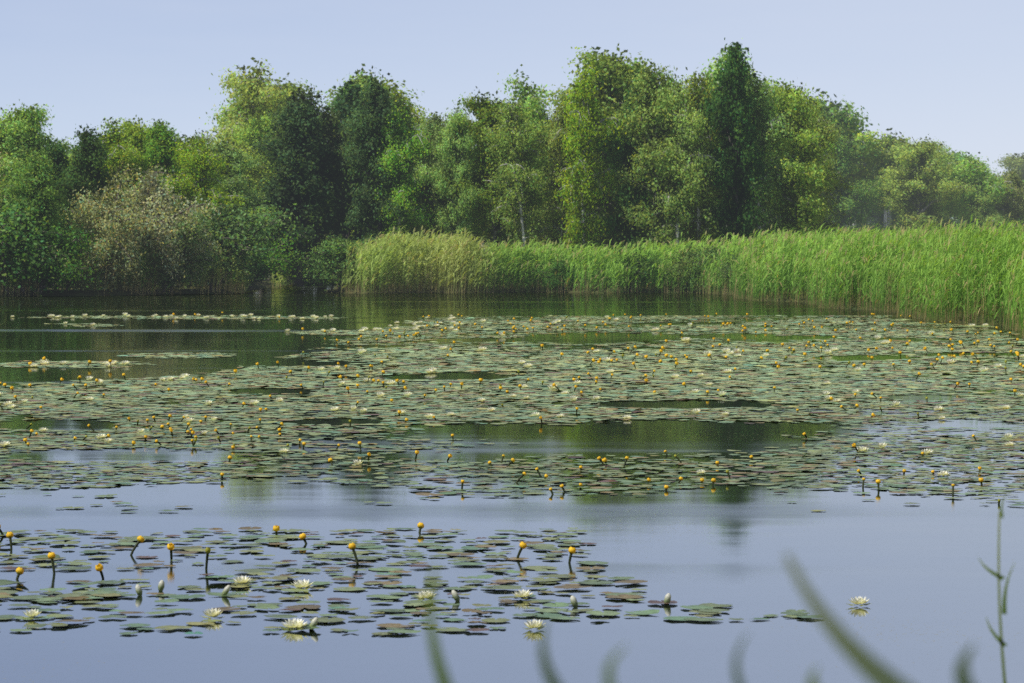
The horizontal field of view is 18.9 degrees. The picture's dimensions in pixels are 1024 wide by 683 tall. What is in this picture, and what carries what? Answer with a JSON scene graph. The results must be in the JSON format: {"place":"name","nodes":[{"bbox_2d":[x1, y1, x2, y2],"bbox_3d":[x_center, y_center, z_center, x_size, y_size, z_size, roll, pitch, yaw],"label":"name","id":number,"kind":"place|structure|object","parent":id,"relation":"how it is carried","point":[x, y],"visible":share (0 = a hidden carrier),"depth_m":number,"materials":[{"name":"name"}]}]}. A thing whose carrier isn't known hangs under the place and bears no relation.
{"place":"outdoors","nodes":[
{"label":"outdoors","id":0,"kind":"place"},
{"bbox_2d":[1,272,1011,324],"bbox_3d":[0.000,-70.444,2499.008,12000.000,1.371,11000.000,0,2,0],"label":"ground","id":1,"kind":"structure","parent":0,"point":[255,286],"depth_m":146.45,"materials":[{"name":"brown soil"}]},
{"bbox_2d":[0,116,16,211],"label":"poplar tree","id":2,"kind":"object","parent":1,"relation":"on","point":[2,140],"visible":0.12,"depth_m":149.77,"materials":[{"name":"green plant"}]},
{"bbox_2d":[0,152,52,289],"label":"willow tree","id":3,"kind":"object","parent":1,"relation":"on","point":[6,198],"visible":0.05,"depth_m":139.46,"materials":[{"name":"green plant"}]},
{"bbox_2d":[0,99,75,222],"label":"poplar tree","id":4,"kind":"object","parent":1,"relation":"on","point":[22,126],"visible":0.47,"depth_m":149.44,"materials":[{"name":"green plant"}]},
{"bbox_2d":[0,146,77,289],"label":"poplar tree","id":5,"kind":"object","parent":1,"relation":"on","point":[31,179],"visible":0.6,"depth_m":139.19,"materials":[{"name":"green plant"}]},
{"bbox_2d":[0,191,86,295],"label":"bush","id":6,"kind":"object","parent":1,"relation":"on","point":[17,225],"visible":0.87,"depth_m":137.26,"materials":[{"name":"green plant"}]},
{"bbox_2d":[0,212,110,294],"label":"bush","id":7,"kind":"object","parent":1,"relation":"on","point":[48,271],"visible":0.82,"depth_m":137.79,"materials":[{"name":"green plant"}]},
{"bbox_2d":[42,137,75,222],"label":"alder tree","id":8,"kind":"object","parent":1,"relation":"on","point":[56,150],"visible":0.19,"depth_m":149.76,"materials":[{"name":"green plant"}]},
{"bbox_2d":[46,214,114,290],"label":"bush","id":9,"kind":"object","parent":1,"relation":"on","point":[76,284],"visible":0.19,"depth_m":140.96,"materials":[{"name":"green plant"}]},
{"bbox_2d":[50,124,118,225],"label":"alder tree","id":10,"kind":"object","parent":1,"relation":"on","point":[90,155],"visible":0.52,"depth_m":148.15,"materials":[{"name":"green plant"}]},
{"bbox_2d":[69,126,110,199],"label":"alder tree","id":11,"kind":"object","parent":1,"relation":"on","point":[100,137],"visible":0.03,"depth_m":155.40,"materials":[{"name":"green plant"}]},
{"bbox_2d":[39,162,167,292],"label":"bush","id":12,"kind":"object","parent":1,"relation":"on","point":[101,218],"visible":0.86,"depth_m":140.35,"materials":[{"name":"green plant"}]},
{"bbox_2d":[67,117,144,207],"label":"birch tree","id":13,"kind":"object","parent":1,"relation":"on","point":[114,141],"visible":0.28,"depth_m":152.66,"materials":[{"name":"green plant"}]},
{"bbox_2d":[106,114,178,205],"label":"poplar tree","id":14,"kind":"object","parent":1,"relation":"on","point":[130,130],"visible":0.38,"depth_m":152.57,"materials":[{"name":"green plant"}]},
{"bbox_2d":[78,162,232,291],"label":"bush","id":15,"kind":"object","parent":1,"relation":"on","point":[156,203],"visible":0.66,"depth_m":142.85,"materials":[{"name":"green plant"}]},
{"bbox_2d":[124,118,197,214],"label":"poplar tree","id":16,"kind":"object","parent":1,"relation":"on","point":[156,152],"visible":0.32,"depth_m":151.89,"materials":[{"name":"green plant"}]},
{"bbox_2d":[135,209,233,292],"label":"bush","id":17,"kind":"object","parent":1,"relation":"on","point":[183,248],"visible":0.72,"depth_m":143.36,"materials":[{"name":"green plant"}]},
{"bbox_2d":[167,134,227,211],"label":"poplar tree","id":18,"kind":"object","parent":1,"relation":"on","point":[184,140],"visible":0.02,"depth_m":159.73,"materials":[{"name":"green plant"}]},
{"bbox_2d":[159,130,247,287],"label":"birch tree","id":19,"kind":"object","parent":1,"relation":"on","point":[197,160],"visible":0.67,"depth_m":150.88,"materials":[{"name":"green plant"}]},
{"bbox_2d":[181,128,233,212],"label":"poplar tree","id":20,"kind":"object","parent":1,"relation":"on","point":[209,141],"visible":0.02,"depth_m":159.62,"materials":[{"name":"green plant"}]},
{"bbox_2d":[203,137,269,232],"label":"poplar tree","id":21,"kind":"object","parent":1,"relation":"on","point":[234,181],"visible":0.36,"depth_m":158.54,"materials":[{"name":"green plant"}]},
{"bbox_2d":[208,94,278,278],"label":"birch tree","id":22,"kind":"object","parent":1,"relation":"on","point":[220,115],"visible":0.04,"depth_m":191.59,"materials":[{"name":"green plant"}]},
{"bbox_2d":[178,197,313,289],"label":"bush","id":23,"kind":"object","parent":1,"relation":"on","point":[241,232],"visible":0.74,"depth_m":147.51,"materials":[{"name":"green plant"}]},
{"bbox_2d":[233,151,261,213],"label":"alder tree","id":24,"kind":"object","parent":1,"relation":"on","point":[250,182],"visible":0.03,"depth_m":165.46,"materials":[{"name":"green plant"}]},
{"bbox_2d":[236,141,275,245],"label":"birch tree","id":25,"kind":"object","parent":1,"relation":"on","point":[252,175],"visible":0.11,"depth_m":179.93,"materials":[{"name":"green plant"}]},
{"bbox_2d":[229,112,283,281],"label":"poplar tree","id":26,"kind":"object","parent":1,"relation":"on","point":[257,127],"visible":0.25,"depth_m":181.58,"materials":[{"name":"green plant"}]},
{"bbox_2d":[199,57,328,280],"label":"birch tree","id":27,"kind":"object","parent":1,"relation":"on","point":[259,95],"visible":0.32,"depth_m":187.08,"materials":[{"name":"green plant"}]},
{"bbox_2d":[221,227,308,288],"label":"bush","id":28,"kind":"object","parent":1,"relation":"on","point":[274,268],"visible":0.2,"depth_m":155.63,"materials":[{"name":"green plant"}]},
{"bbox_2d":[225,73,316,247],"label":"poplar tree","id":29,"kind":"object","parent":1,"relation":"on","point":[292,88],"visible":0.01,"depth_m":192.96,"materials":[{"name":"green plant"}]},
{"bbox_2d":[267,243,327,287],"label":"bush","id":30,"kind":"object","parent":1,"relation":"on","point":[292,273],"visible":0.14,"depth_m":168.59,"materials":[{"name":"green plant"}]},
{"bbox_2d":[281,256,315,285],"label":"bush","id":31,"kind":"object","parent":1,"relation":"on","point":[295,274],"visible":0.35,"depth_m":168.88,"materials":[{"name":"green plant"}]},
{"bbox_2d":[244,96,367,285],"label":"alder tree","id":32,"kind":"object","parent":1,"relation":"on","point":[295,150],"visible":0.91,"depth_m":164.58,"materials":[{"name":"green plant"}]},
{"bbox_2d":[267,84,361,285],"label":"alder tree","id":33,"kind":"object","parent":1,"relation":"on","point":[331,119],"visible":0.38,"depth_m":167.36,"materials":[{"name":"green plant"}]},
{"bbox_2d":[279,233,378,290],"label":"bush","id":34,"kind":"object","parent":1,"relation":"on","point":[335,250],"visible":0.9,"depth_m":149.80,"materials":[{"name":"green plant"}]},
{"bbox_2d":[324,77,369,243],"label":"alder tree","id":35,"kind":"object","parent":1,"relation":"on","point":[345,105],"visible":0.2,"depth_m":171.19,"materials":[{"name":"green plant"}]},
{"bbox_2d":[313,64,424,238],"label":"poplar tree","id":36,"kind":"object","parent":1,"relation":"on","point":[360,78],"visible":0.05,"depth_m":180.44,"materials":[{"name":"green plant"}]},
{"bbox_2d":[343,99,418,237],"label":"alder tree","id":37,"kind":"object","parent":1,"relation":"on","point":[408,122],"visible":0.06,"depth_m":164.94,"materials":[{"name":"green plant"}]},
{"bbox_2d":[337,65,426,244],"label":"alder tree","id":38,"kind":"object","parent":1,"relation":"on","point":[377,104],"visible":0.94,"depth_m":159.49,"materials":[{"name":"green plant"}]},
{"bbox_2d":[351,79,430,235],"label":"birch tree","id":39,"kind":"object","parent":1,"relation":"on","point":[404,99],"visible":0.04,"depth_m":177.28,"materials":[{"name":"green plant"}]},
{"bbox_2d":[364,105,436,244],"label":"birch tree","id":40,"kind":"object","parent":1,"relation":"on","point":[400,192],"visible":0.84,"depth_m":159.28,"materials":[{"name":"green plant"}]},
{"bbox_2d":[403,112,423,235],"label":"birch tree","id":41,"kind":"object","parent":1,"relation":"on","point":[415,125],"visible":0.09,"depth_m":165.97,"materials":[{"name":"green plant"}]},
{"bbox_2d":[387,111,481,284],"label":"poplar tree","id":42,"kind":"object","parent":1,"relation":"on","point":[436,202],"visible":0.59,"depth_m":160.26,"materials":[{"name":"green plant"}]},
{"bbox_2d":[407,130,474,241],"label":"birch tree","id":43,"kind":"object","parent":1,"relation":"on","point":[416,160],"visible":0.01,"depth_m":164.54,"materials":[{"name":"green plant"}]},
{"bbox_2d":[413,103,484,253],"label":"poplar tree","id":44,"kind":"object","parent":1,"relation":"on","point":[459,165],"visible":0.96,"depth_m":158.32,"materials":[{"name":"green plant"}]},
{"bbox_2d":[444,105,496,243],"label":"poplar tree","id":45,"kind":"object","parent":1,"relation":"on","point":[477,236],"visible":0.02,"depth_m":166.18,"materials":[{"name":"green plant"}]},
{"bbox_2d":[433,86,541,251],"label":"poplar tree","id":46,"kind":"object","parent":1,"relation":"on","point":[482,110],"visible":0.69,"depth_m":158.82,"materials":[{"name":"green plant"}]},
{"bbox_2d":[0,214,1023,337],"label":"reeds","id":47,"kind":"object","parent":1,"relation":"on","point":[939,272],"visible":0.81,"depth_m":125.64,"materials":[{"name":"green plant"}]},
{"bbox_2d":[476,94,552,249],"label":"birch tree","id":48,"kind":"object","parent":1,"relation":"on","point":[510,134],"visible":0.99,"depth_m":157.31,"materials":[{"name":"green plant"}]},
{"bbox_2d":[489,64,557,246],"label":"birch tree","id":49,"kind":"object","parent":1,"relation":"on","point":[533,108],"visible":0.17,"depth_m":165.47,"materials":[{"name":"green plant"}]},
{"bbox_2d":[499,91,553,251],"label":"birch tree","id":50,"kind":"object","parent":1,"relation":"on","point":[536,149],"visible":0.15,"depth_m":166.27,"materials":[{"name":"green plant"}]},
{"bbox_2d":[532,258,576,289],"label":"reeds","id":51,"kind":"object","parent":1,"relation":"on","point":[558,266],"visible":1,"depth_m":151.30,"materials":[{"name":"green plant"}]},
{"bbox_2d":[525,107,595,284],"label":"birch tree","id":52,"kind":"object","parent":1,"relation":"on","point":[545,132],"visible":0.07,"depth_m":164.48,"materials":[{"name":"green plant"}]},
{"bbox_2d":[525,89,601,255],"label":"birch tree","id":53,"kind":"object","parent":1,"relation":"on","point":[554,152],"visible":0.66,"depth_m":158.44,"materials":[{"name":"green plant"}]},
{"bbox_2d":[541,81,619,250],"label":"poplar tree","id":54,"kind":"object","parent":1,"relation":"on","point":[587,216],"visible":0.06,"depth_m":163.56,"materials":[{"name":"green plant"}]},
{"bbox_2d":[552,59,625,279],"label":"birch tree","id":55,"kind":"object","parent":1,"relation":"on","point":[583,108],"visible":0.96,"depth_m":155.85,"materials":[{"name":"green plant"}]},
{"bbox_2d":[523,43,657,281],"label":"poplar tree","id":56,"kind":"object","parent":1,"relation":"on","point":[612,75],"visible":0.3,"depth_m":161.78,"materials":[{"name":"green plant"}]},
{"bbox_2d":[594,61,662,256],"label":"alder tree","id":57,"kind":"object","parent":1,"relation":"on","point":[621,153],"visible":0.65,"depth_m":156.66,"materials":[{"name":"green plant"}]},
{"bbox_2d":[610,251,665,289],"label":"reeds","id":58,"kind":"object","parent":1,"relation":"on","point":[648,264],"visible":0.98,"depth_m":149.69,"materials":[{"name":"green plant"}]},
{"bbox_2d":[618,125,681,249],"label":"birch tree","id":59,"kind":"object","parent":1,"relation":"on","point":[662,221],"visible":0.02,"depth_m":163.09,"materials":[{"name":"green plant"}]},
{"bbox_2d":[605,61,710,278],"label":"poplar tree","id":60,"kind":"object","parent":1,"relation":"on","point":[652,157],"visible":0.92,"depth_m":155.66,"materials":[{"name":"green plant"}]},
{"bbox_2d":[640,80,715,249],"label":"birch tree","id":61,"kind":"object","parent":1,"relation":"on","point":[684,217],"visible":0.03,"depth_m":165.53,"materials":[{"name":"green plant"}]},
{"bbox_2d":[652,75,723,247],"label":"birch tree","id":62,"kind":"object","parent":1,"relation":"on","point":[684,122],"visible":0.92,"depth_m":155.31,"materials":[{"name":"green plant"}]},
{"bbox_2d":[682,102,725,245],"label":"birch tree","id":63,"kind":"object","parent":1,"relation":"on","point":[695,216],"depth_m":165.61,"materials":[{"name":"green plant"}]},
{"bbox_2d":[679,241,729,291],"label":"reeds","id":64,"kind":"object","parent":1,"relation":"on","point":[704,252],"visible":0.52,"depth_m":148.08,"materials":[{"name":"green plant"}]},
{"bbox_2d":[664,67,745,246],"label":"birch tree","id":65,"kind":"object","parent":1,"relation":"on","point":[696,95],"visible":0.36,"depth_m":158.06,"materials":[{"name":"green plant"}]},
{"bbox_2d":[696,38,772,243],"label":"alder tree","id":66,"kind":"object","parent":1,"relation":"on","point":[731,109],"visible":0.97,"depth_m":156.57,"materials":[{"name":"green plant"}]},
{"bbox_2d":[682,38,791,243],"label":"birch tree","id":67,"kind":"object","parent":1,"relation":"on","point":[715,72],"visible":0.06,"depth_m":161.59,"materials":[{"name":"green plant"}]},
{"bbox_2d":[719,57,805,236],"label":"birch tree","id":68,"kind":"object","parent":1,"relation":"on","point":[764,106],"visible":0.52,"depth_m":157.77,"materials":[{"name":"green plant"}]},
{"bbox_2d":[747,79,803,237],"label":"birch tree","id":69,"kind":"object","parent":1,"relation":"on","point":[775,168],"visible":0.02,"depth_m":165.55,"materials":[{"name":"green plant"}]},
{"bbox_2d":[748,81,842,237],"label":"poplar tree","id":70,"kind":"object","parent":1,"relation":"on","point":[806,176],"visible":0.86,"depth_m":157.94,"materials":[{"name":"green plant"}]},
{"bbox_2d":[774,96,857,236],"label":"birch tree","id":71,"kind":"object","parent":1,"relation":"on","point":[821,124],"visible":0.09,"depth_m":163.70,"materials":[{"name":"green plant"}]},
{"bbox_2d":[808,88,886,179],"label":"birch tree","id":72,"kind":"object","parent":1,"relation":"on","point":[832,110],"visible":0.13,"depth_m":254.14,"materials":[{"name":"green plant"}]},
{"bbox_2d":[812,128,891,231],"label":"poplar tree","id":73,"kind":"object","parent":1,"relation":"on","point":[860,195],"visible":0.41,"depth_m":249.79,"materials":[{"name":"green plant"}]},
{"bbox_2d":[841,176,887,228],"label":"birch tree","id":74,"kind":"object","parent":1,"relation":"on","point":[866,208],"visible":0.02,"depth_m":272.16,"materials":[{"name":"green plant"}]},
{"bbox_2d":[838,114,896,227],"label":"birch tree","id":75,"kind":"object","parent":1,"relation":"on","point":[857,138],"visible":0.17,"depth_m":255.02,"materials":[{"name":"green plant"}]},
{"bbox_2d":[849,164,899,229],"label":"birch tree","id":76,"kind":"object","parent":1,"relation":"on","point":[885,215],"visible":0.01,"depth_m":270.14,"materials":[{"name":"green plant"}]},
{"bbox_2d":[859,202,903,230],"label":"poplar tree","id":77,"kind":"object","parent":1,"relation":"on","point":[881,222],"visible":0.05,"depth_m":295.27,"materials":[{"name":"green plant"}]},
{"bbox_2d":[848,128,921,227],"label":"birch tree","id":78,"kind":"object","parent":1,"relation":"on","point":[888,140],"visible":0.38,"depth_m":256.25,"materials":[{"name":"green plant"}]},
{"bbox_2d":[876,141,960,228],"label":"poplar tree","id":79,"kind":"object","parent":1,"relation":"on","point":[949,204],"visible":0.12,"depth_m":254.81,"materials":[{"name":"green plant"}]},
{"bbox_2d":[822,228,1022,237],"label":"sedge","id":80,"kind":"object","parent":1,"relation":"on","point":[891,229],"visible":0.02,"depth_m":167.05,"materials":[{"name":"green plant"}]},
{"bbox_2d":[874,134,978,230],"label":"poplar tree","id":81,"kind":"object","parent":1,"relation":"on","point":[919,187],"visible":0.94,"depth_m":250.16,"materials":[{"name":"green plant"}]},
{"bbox_2d":[943,152,961,166],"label":"birch tree","id":82,"kind":"object","parent":1,"relation":"on","point":[951,161],"depth_m":270.27,"materials":[{"name":"green plant"}]},
{"bbox_2d":[943,150,998,225],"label":"poplar tree","id":83,"kind":"object","parent":1,"relation":"on","point":[960,157],"visible":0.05,"depth_m":397.26,"materials":[{"name":"green plant"}]},
{"bbox_2d":[941,152,1017,222],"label":"birch tree","id":84,"kind":"object","parent":1,"relation":"on","point":[968,167],"visible":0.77,"depth_m":252.42,"materials":[{"name":"green plant"}]},
{"bbox_2d":[950,167,1015,231],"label":"poplar tree","id":85,"kind":"object","parent":1,"relation":"on","point":[976,210],"visible":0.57,"depth_m":252.52,"materials":[{"name":"green plant"}]},
{"bbox_2d":[985,178,1023,227],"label":"birch tree","id":86,"kind":"object","parent":1,"relation":"on","point":[1018,217],"visible":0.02,"depth_m":271.62,"materials":[{"name":"green plant"}]},
{"bbox_2d":[990,169,1023,229],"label":"birch tree","id":87,"kind":"object","parent":1,"relation":"on","point":[1012,203],"visible":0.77,"depth_m":254.47,"materials":[{"name":"green plant"}]},
{"bbox_2d":[994,153,1023,228],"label":"poplar tree","id":88,"kind":"object","parent":1,"relation":"on","point":[1015,163],"visible":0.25,"depth_m":396.51,"materials":[{"name":"green plant"}]},
{"bbox_2d":[0,283,1023,682],"bbox_3d":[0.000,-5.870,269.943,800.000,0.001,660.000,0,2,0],"label":"water","id":89,"kind":"structure","parent":0,"point":[922,579],"depth_m":23.06,"materials":[{"name":"blue liquid"}]},
{"bbox_2d":[0,315,1023,635],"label":"lily pads","id":90,"kind":"object","parent":89,"relation":"on","point":[816,385],"visible":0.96,"depth_m":37.36,"materials":[{"name":"green plant"}]},
{"bbox_2d":[0,312,1023,579],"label":"yellow pond lilies","id":91,"kind":"object","parent":89,"relation":"on","point":[276,530],"visible":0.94,"depth_m":40.94,"materials":[{"name":"yellow plant"}]},
{"bbox_2d":[0,313,1023,629],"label":"white water lilies","id":92,"kind":"object","parent":89,"relation":"on","point":[534,623],"visible":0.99,"depth_m":39.09,"materials":[{"name":"white plant"}]},
{"bbox_2d":[0,0,1023,222],"label":"sky","id":93,"kind":"structure","parent":0,"point":[949,71],"materials":[{"name":"blue"}]},
{"bbox_2d":[654,241,702,289],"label":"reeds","id":94,"kind":"object","parent":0,"point":[678,271],"visible":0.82,"depth_m":149.07,"materials":[{"name":"green plant"}]},
{"bbox_2d":[427,494,1014,682],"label":"reeds","id":95,"kind":"object","parent":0,"point":[867,665],"visible":1,"depth_m":2.01,"materials":[{"name":"green plant"}]},
{"bbox_2d":[712,244,743,282],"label":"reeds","id":96,"kind":"object","parent":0,"point":[725,269],"visible":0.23,"depth_m":144.41,"materials":[{"name":"green plant"}]}
]}

